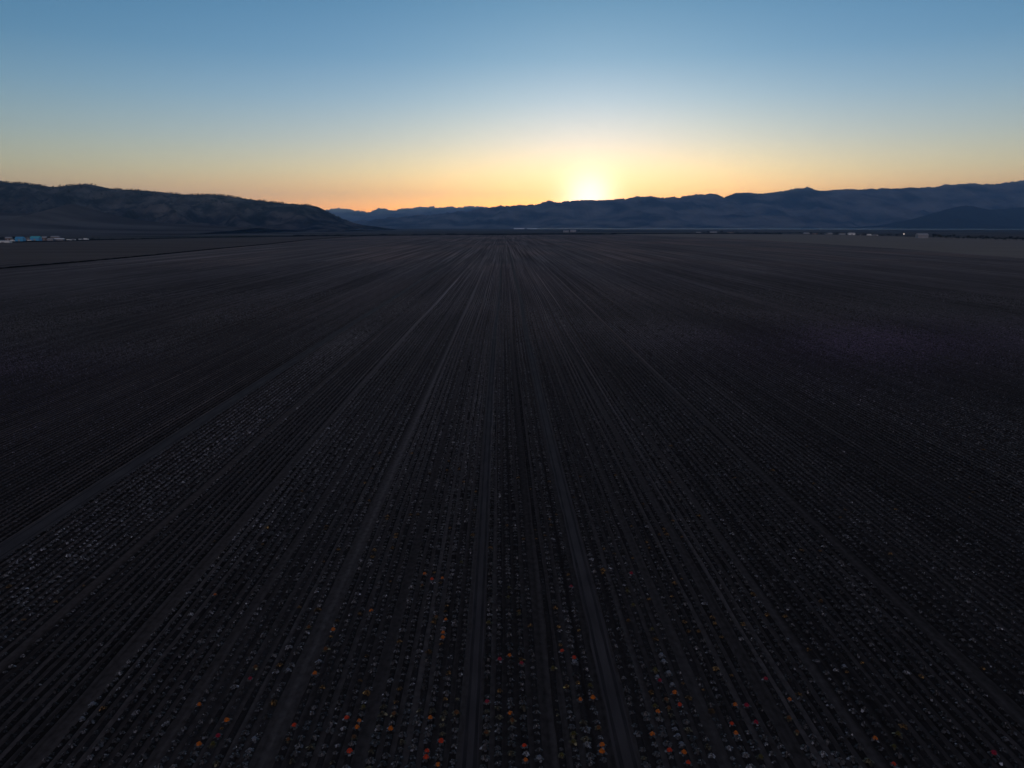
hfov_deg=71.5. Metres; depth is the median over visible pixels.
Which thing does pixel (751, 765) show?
leafy plant
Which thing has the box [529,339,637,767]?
wheel rut
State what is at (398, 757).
leafy plant
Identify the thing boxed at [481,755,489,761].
leafy plant
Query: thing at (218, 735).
flowering plant
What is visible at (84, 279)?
furrow
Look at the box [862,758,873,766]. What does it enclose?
leafy plant
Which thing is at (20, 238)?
shed
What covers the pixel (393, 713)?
flowering plant
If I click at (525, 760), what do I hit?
flowering plant
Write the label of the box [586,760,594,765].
leafy plant
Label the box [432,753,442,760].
leafy plant
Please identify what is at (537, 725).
leafy plant
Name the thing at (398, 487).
crop plants
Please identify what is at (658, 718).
leafy plant
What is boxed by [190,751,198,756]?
leafy plant
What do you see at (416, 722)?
leafy plant
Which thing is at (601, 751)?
flowering plant
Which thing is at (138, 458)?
wheel rut
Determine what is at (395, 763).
leafy plant
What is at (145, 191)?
hillside wood
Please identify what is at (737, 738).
leafy plant
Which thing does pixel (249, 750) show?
leafy plant
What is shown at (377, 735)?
leafy plant
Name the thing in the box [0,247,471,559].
wheel track
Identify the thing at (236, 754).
leafy plant
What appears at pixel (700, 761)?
leafy plant
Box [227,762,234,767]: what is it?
leafy plant
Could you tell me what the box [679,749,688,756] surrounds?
flowering plant
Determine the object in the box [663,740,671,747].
leafy plant
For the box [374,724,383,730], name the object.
leafy plant
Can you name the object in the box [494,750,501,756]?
leafy plant
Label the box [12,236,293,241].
plain edge bank
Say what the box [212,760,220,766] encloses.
leafy plant
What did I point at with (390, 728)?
flowering plant
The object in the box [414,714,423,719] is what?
leafy plant
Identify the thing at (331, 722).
leafy plant
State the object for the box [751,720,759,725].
flowering plant
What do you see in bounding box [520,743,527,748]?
flowering plant
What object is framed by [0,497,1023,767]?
crop plants
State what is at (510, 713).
flowering plant
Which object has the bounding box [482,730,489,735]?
flowering plant
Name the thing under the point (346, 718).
flowering plant
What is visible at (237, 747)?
leafy plant
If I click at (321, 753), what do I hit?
leafy plant
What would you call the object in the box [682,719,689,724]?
leafy plant
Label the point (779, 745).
leafy plant
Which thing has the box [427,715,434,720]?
flowering plant
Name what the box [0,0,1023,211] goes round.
sky
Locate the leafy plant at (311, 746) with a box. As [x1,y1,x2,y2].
[306,743,315,749]
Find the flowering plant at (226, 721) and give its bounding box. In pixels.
[222,718,231,724]
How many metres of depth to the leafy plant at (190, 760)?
33.80 m
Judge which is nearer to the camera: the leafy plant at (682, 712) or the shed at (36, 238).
the leafy plant at (682, 712)
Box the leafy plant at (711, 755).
[708,753,715,758]
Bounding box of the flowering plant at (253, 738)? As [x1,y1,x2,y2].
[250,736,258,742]
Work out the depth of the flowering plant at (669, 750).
34.49 m
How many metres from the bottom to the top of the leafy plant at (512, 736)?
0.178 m
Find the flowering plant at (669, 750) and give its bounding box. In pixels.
[665,747,673,754]
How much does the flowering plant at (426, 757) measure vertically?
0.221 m
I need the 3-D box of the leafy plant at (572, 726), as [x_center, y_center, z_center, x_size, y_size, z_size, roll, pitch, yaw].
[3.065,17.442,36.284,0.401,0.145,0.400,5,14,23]
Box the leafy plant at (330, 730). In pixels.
[326,727,333,733]
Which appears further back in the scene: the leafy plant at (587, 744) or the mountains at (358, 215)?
the mountains at (358, 215)
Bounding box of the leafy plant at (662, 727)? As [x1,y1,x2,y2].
[658,725,665,730]
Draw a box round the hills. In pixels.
[0,182,395,231]
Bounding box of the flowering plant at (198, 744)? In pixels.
[194,741,203,749]
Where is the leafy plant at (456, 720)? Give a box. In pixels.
[450,717,458,723]
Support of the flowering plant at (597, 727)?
on the furrow
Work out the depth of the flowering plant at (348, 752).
34.40 m
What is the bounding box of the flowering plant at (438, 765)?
[434,762,441,767]
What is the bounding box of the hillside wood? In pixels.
[0,180,346,220]
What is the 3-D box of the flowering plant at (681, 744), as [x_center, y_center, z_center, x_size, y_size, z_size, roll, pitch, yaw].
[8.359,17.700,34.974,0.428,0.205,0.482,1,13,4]
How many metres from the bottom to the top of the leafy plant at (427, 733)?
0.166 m
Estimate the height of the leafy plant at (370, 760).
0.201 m
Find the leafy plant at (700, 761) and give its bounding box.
[697,759,705,764]
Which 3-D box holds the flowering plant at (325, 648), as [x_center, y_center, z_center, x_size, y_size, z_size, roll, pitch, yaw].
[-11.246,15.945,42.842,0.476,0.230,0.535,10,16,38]
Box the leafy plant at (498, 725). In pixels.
[494,723,501,727]
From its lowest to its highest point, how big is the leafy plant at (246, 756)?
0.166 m
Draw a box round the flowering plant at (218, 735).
[214,733,222,739]
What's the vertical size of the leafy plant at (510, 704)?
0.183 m
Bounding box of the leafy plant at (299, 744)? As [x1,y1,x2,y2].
[295,742,303,748]
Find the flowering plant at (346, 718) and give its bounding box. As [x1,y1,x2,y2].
[342,715,350,721]
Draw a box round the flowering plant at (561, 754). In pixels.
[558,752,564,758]
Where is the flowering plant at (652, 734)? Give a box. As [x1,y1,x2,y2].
[648,731,656,738]
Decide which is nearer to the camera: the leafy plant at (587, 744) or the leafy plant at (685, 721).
the leafy plant at (587, 744)
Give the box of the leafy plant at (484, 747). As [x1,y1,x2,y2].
[479,744,488,751]
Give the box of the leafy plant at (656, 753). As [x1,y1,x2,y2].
[652,751,659,756]
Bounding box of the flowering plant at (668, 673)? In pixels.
[664,670,672,676]
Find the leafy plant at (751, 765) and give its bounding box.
[746,763,756,767]
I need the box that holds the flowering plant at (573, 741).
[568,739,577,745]
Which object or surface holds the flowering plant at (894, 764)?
on the furrow
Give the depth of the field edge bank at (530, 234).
2260.95 m
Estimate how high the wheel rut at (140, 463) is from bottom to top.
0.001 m
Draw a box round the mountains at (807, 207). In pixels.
[350,180,1023,227]
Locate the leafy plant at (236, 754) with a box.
[229,752,239,758]
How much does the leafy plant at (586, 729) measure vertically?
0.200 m
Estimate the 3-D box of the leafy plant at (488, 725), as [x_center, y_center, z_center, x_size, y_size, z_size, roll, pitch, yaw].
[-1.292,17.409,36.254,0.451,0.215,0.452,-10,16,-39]
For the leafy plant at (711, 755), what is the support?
on the furrow
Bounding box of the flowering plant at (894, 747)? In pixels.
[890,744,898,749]
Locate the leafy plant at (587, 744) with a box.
[583,742,590,747]
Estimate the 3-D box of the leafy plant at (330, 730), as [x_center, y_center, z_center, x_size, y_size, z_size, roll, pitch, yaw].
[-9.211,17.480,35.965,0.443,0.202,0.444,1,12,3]
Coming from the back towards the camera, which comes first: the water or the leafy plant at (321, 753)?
the water
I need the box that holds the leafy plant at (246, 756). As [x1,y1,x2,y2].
[242,753,251,759]
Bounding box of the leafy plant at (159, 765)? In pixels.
[154,763,163,767]
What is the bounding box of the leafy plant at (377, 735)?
[370,732,380,738]
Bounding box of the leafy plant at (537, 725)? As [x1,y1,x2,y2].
[533,723,540,728]
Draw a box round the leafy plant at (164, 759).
[161,756,168,761]
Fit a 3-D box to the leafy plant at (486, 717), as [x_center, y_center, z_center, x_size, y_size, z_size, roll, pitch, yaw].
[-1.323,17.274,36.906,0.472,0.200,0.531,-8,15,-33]
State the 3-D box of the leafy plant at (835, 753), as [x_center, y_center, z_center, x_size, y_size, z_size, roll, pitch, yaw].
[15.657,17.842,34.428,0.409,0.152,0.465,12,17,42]
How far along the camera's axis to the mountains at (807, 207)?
12752.13 m
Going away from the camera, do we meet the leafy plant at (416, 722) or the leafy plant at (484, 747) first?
the leafy plant at (484, 747)
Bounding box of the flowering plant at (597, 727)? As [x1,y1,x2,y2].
[595,725,602,730]
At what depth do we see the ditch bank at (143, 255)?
587.30 m
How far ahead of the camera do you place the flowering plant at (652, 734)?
35.58 m
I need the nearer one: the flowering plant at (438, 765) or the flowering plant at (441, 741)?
the flowering plant at (438, 765)
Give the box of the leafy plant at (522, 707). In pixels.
[520,705,527,711]
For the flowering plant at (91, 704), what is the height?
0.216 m
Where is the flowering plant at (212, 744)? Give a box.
[207,741,216,748]
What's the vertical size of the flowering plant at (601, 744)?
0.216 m
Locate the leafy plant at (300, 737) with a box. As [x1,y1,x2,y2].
[298,735,304,740]
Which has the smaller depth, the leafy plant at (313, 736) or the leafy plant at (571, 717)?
the leafy plant at (313, 736)
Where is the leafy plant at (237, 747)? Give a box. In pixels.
[233,744,243,751]
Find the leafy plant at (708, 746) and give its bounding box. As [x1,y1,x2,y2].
[704,744,711,749]
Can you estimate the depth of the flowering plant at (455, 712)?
37.20 m
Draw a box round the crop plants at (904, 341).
[0,288,1023,378]
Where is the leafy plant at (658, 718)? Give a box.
[655,716,663,721]
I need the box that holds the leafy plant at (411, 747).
[408,744,417,751]
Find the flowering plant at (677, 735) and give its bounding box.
[674,733,680,739]
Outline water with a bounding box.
[537,228,1023,229]
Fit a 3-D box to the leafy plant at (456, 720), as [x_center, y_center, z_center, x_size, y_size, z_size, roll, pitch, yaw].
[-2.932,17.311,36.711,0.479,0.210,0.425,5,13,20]
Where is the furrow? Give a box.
[0,259,1023,767]
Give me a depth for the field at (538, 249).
56.03 m
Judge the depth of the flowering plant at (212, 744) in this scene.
34.90 m
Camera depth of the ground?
3121.59 m
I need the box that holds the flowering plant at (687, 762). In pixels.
[684,760,692,765]
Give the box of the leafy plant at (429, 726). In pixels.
[425,724,435,730]
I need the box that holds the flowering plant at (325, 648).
[322,646,330,651]
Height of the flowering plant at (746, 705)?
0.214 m
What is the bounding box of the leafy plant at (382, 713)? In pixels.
[378,711,387,716]
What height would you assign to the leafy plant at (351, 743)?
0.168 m
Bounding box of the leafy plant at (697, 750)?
[693,747,701,754]
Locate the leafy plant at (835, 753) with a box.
[831,751,839,756]
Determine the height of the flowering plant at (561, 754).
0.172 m
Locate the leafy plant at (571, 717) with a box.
[567,715,574,720]
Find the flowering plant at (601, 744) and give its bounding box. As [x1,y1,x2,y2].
[597,742,606,748]
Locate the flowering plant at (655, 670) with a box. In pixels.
[650,667,659,673]
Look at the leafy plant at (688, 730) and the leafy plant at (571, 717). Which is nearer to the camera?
the leafy plant at (688, 730)
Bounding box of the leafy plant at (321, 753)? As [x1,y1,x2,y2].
[317,751,325,756]
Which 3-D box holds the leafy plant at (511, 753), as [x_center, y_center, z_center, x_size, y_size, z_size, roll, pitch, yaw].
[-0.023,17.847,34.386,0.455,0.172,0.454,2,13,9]
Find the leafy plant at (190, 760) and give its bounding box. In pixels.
[184,758,195,765]
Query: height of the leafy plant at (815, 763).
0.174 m
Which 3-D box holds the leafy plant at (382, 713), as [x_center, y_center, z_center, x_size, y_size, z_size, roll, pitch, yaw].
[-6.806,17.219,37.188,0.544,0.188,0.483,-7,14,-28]
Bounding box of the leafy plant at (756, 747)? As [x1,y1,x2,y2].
[750,745,759,751]
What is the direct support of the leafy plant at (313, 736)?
on the furrow
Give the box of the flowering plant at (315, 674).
[311,671,319,677]
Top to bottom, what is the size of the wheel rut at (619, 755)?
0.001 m
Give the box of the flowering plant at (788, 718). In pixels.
[784,715,793,721]
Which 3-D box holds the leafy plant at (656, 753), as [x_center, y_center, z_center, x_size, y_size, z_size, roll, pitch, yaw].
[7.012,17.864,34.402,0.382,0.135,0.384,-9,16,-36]
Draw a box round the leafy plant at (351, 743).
[348,741,355,745]
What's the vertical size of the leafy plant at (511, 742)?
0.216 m
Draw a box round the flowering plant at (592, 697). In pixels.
[589,695,597,701]
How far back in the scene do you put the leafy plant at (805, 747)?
34.76 m
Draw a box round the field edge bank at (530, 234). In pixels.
[293,233,781,235]
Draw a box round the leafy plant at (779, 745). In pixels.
[776,742,784,748]
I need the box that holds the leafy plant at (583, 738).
[581,736,591,742]
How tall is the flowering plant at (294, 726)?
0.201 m
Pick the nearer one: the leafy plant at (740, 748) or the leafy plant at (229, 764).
the leafy plant at (229, 764)
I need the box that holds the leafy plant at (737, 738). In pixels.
[732,736,741,741]
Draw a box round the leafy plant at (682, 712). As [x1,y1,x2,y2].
[679,710,687,715]
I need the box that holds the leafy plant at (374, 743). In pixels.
[369,739,379,746]
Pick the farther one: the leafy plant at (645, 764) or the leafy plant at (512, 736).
the leafy plant at (512, 736)
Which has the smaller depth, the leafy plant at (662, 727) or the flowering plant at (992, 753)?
the flowering plant at (992, 753)
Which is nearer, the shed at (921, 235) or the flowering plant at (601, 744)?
the flowering plant at (601, 744)
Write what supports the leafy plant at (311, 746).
on the furrow
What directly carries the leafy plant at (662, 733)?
on the furrow
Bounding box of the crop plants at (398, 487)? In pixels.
[0,371,1023,509]
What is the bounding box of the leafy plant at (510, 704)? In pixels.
[507,702,514,708]
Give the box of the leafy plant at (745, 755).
[742,752,749,757]
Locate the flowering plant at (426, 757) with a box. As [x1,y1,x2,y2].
[422,754,430,761]
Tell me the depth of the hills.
4020.29 m
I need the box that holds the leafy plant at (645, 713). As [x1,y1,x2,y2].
[641,711,649,716]
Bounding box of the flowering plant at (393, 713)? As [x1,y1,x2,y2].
[390,711,398,716]
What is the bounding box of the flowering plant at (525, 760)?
[522,757,528,763]
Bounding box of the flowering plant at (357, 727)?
[352,724,360,730]
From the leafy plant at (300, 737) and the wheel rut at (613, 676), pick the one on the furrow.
the leafy plant at (300, 737)
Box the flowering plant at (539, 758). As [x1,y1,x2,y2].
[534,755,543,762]
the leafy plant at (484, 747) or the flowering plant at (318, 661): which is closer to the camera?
the leafy plant at (484, 747)
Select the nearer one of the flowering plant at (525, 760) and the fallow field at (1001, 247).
the flowering plant at (525, 760)
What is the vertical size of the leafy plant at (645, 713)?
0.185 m
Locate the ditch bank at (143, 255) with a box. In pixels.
[0,236,354,268]
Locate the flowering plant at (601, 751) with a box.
[597,748,607,755]
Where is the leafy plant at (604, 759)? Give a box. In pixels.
[600,757,606,762]
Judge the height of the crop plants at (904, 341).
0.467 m
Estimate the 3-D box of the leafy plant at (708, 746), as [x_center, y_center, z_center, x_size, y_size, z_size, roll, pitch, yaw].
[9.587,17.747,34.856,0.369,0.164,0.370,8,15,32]
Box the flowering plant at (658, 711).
[654,709,661,715]
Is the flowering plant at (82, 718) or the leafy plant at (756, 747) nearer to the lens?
the leafy plant at (756, 747)
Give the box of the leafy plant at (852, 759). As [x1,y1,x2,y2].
[846,756,857,763]
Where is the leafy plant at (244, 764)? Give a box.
[237,761,247,767]
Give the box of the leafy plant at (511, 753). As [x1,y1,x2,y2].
[507,751,515,756]
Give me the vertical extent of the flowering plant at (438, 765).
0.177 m
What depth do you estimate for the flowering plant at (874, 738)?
35.31 m
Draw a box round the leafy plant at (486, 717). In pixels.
[482,714,490,721]
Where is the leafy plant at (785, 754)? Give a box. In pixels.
[782,751,792,758]
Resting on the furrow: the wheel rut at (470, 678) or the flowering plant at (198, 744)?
the flowering plant at (198, 744)
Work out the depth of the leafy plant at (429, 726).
36.17 m
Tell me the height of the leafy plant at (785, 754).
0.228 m
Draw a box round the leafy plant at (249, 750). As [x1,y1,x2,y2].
[245,747,253,752]
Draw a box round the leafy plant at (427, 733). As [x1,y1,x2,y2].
[424,730,431,736]
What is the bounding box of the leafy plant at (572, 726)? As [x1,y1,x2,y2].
[568,724,575,729]
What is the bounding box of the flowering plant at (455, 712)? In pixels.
[452,710,461,715]
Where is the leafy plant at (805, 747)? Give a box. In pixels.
[800,745,809,751]
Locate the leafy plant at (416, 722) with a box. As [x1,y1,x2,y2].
[412,720,421,726]
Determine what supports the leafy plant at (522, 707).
on the furrow
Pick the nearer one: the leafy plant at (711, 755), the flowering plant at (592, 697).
the leafy plant at (711, 755)
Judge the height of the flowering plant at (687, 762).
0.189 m
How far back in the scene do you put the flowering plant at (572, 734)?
35.58 m
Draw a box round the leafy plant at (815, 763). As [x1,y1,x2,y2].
[811,761,820,767]
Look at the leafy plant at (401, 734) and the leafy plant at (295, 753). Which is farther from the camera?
the leafy plant at (401, 734)
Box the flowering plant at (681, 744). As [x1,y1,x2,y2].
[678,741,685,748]
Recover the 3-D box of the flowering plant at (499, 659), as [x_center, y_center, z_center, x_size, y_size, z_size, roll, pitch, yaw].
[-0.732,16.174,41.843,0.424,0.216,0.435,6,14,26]
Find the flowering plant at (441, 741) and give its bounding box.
[437,738,445,746]
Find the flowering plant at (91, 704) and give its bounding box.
[88,701,97,707]
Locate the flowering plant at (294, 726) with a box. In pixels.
[290,723,298,729]
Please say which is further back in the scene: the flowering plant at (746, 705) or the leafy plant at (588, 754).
the flowering plant at (746, 705)
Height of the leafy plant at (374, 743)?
0.216 m
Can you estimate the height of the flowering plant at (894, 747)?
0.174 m
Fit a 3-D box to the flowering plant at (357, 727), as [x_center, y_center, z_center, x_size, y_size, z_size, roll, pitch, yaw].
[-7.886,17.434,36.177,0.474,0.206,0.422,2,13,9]
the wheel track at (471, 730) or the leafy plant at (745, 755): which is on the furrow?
the leafy plant at (745, 755)
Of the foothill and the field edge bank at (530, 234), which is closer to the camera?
the field edge bank at (530, 234)
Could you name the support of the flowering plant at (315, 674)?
on the furrow
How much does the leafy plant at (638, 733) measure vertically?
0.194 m
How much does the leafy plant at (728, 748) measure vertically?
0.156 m
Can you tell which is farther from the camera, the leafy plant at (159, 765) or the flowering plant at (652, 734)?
the flowering plant at (652, 734)
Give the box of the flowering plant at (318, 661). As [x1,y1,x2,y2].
[314,659,323,664]
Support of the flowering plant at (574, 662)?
on the furrow
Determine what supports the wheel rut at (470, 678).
on the wheel track at (471, 730)
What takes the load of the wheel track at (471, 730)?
on the field at (538, 249)
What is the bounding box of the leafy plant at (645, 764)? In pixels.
[641,761,650,767]
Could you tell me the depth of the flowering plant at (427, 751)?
34.45 m
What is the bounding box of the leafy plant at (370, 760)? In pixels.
[365,757,375,763]
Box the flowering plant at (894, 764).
[890,762,897,767]
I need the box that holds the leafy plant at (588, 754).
[586,752,595,759]
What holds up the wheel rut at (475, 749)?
on the wheel track at (471, 730)
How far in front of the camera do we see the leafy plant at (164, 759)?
34.00 m
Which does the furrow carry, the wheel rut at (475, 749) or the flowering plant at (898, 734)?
the flowering plant at (898, 734)
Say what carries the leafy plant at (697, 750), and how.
on the furrow
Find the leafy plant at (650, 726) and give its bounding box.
[646,724,653,729]
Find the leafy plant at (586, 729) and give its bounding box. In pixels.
[580,726,590,733]
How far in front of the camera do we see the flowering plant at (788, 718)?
36.76 m
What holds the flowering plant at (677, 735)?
on the furrow
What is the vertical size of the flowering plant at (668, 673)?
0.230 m
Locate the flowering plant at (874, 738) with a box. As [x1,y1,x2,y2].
[871,736,879,742]
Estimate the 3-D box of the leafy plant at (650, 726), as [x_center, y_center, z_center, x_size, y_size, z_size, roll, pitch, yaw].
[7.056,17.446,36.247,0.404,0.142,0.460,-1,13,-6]
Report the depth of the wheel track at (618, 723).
48.41 m
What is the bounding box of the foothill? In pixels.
[850,206,1023,228]
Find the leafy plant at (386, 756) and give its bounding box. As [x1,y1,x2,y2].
[382,752,390,758]
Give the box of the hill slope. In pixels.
[0,204,302,234]
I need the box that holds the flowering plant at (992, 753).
[987,750,999,757]
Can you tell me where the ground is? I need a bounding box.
[0,228,1023,252]
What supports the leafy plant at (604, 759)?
on the furrow
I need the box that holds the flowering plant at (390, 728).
[386,726,395,731]
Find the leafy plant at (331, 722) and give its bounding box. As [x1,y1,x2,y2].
[328,720,336,726]
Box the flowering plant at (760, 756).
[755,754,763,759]
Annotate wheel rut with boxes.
[0,340,328,556]
[0,341,321,547]
[462,339,493,767]
[473,339,495,767]
[526,339,623,767]
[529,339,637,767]
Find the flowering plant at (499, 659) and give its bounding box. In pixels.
[495,657,503,662]
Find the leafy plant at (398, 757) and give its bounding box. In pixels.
[394,755,403,761]
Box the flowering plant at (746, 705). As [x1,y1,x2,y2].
[742,703,751,708]
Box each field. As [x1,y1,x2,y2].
[0,235,1023,767]
[0,236,349,266]
[617,234,1023,257]
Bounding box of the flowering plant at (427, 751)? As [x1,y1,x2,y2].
[423,748,430,754]
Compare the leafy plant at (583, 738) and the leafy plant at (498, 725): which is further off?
the leafy plant at (498, 725)
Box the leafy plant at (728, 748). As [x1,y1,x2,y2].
[725,746,732,750]
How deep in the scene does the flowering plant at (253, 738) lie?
35.26 m
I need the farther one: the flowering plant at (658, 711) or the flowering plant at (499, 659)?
the flowering plant at (499, 659)
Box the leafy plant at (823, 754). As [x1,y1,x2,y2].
[818,751,827,757]
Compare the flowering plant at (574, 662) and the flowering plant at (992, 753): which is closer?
the flowering plant at (992, 753)
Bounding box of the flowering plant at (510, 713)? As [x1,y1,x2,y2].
[507,711,514,716]
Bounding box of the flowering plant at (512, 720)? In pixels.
[508,718,516,724]
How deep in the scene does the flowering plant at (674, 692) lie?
38.73 m
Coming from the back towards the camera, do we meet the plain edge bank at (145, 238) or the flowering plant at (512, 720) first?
the plain edge bank at (145, 238)
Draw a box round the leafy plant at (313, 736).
[310,734,318,740]
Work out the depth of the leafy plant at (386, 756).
34.24 m
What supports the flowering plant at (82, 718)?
on the furrow
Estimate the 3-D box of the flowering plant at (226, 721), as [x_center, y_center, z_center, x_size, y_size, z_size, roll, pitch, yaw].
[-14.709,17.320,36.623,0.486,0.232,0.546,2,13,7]
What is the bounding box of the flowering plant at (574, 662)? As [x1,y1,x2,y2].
[571,660,578,665]
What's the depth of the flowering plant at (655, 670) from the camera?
40.72 m
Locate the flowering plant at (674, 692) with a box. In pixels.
[670,690,678,696]
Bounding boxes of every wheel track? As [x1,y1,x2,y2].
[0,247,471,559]
[460,254,502,767]
[508,247,639,767]
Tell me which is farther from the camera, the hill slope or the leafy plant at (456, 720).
the hill slope
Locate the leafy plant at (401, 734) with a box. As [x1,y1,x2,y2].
[399,732,406,737]
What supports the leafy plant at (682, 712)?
on the furrow
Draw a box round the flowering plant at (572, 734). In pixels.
[569,731,578,738]
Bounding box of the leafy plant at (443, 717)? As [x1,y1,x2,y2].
[439,715,446,720]
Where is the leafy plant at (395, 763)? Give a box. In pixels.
[391,760,401,767]
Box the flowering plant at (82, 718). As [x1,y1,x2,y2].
[78,716,85,721]
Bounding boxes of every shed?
[15,237,25,240]
[30,236,41,240]
[915,233,928,237]
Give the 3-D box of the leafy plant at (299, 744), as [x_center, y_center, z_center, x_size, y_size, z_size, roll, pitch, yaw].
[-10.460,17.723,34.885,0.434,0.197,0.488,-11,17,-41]
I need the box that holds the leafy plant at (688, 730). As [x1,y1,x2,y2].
[683,727,692,733]
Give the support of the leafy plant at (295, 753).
on the furrow
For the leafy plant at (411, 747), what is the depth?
34.72 m
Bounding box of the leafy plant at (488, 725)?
[483,723,491,728]
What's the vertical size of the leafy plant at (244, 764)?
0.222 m
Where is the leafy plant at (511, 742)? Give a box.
[507,740,515,747]
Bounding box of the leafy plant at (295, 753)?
[290,750,299,756]
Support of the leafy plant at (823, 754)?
on the furrow
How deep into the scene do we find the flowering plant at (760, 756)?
34.12 m
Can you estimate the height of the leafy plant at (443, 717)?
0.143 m
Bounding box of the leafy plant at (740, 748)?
[737,745,744,750]
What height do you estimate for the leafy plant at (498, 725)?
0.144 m
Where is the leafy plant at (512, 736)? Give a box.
[507,733,516,739]
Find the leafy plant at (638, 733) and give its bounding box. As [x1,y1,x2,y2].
[633,731,642,736]
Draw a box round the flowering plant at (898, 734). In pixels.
[892,731,902,738]
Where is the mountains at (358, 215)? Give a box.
[325,206,487,221]
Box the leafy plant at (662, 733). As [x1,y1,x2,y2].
[658,731,667,737]
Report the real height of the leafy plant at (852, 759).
0.222 m
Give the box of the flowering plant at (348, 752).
[344,748,354,755]

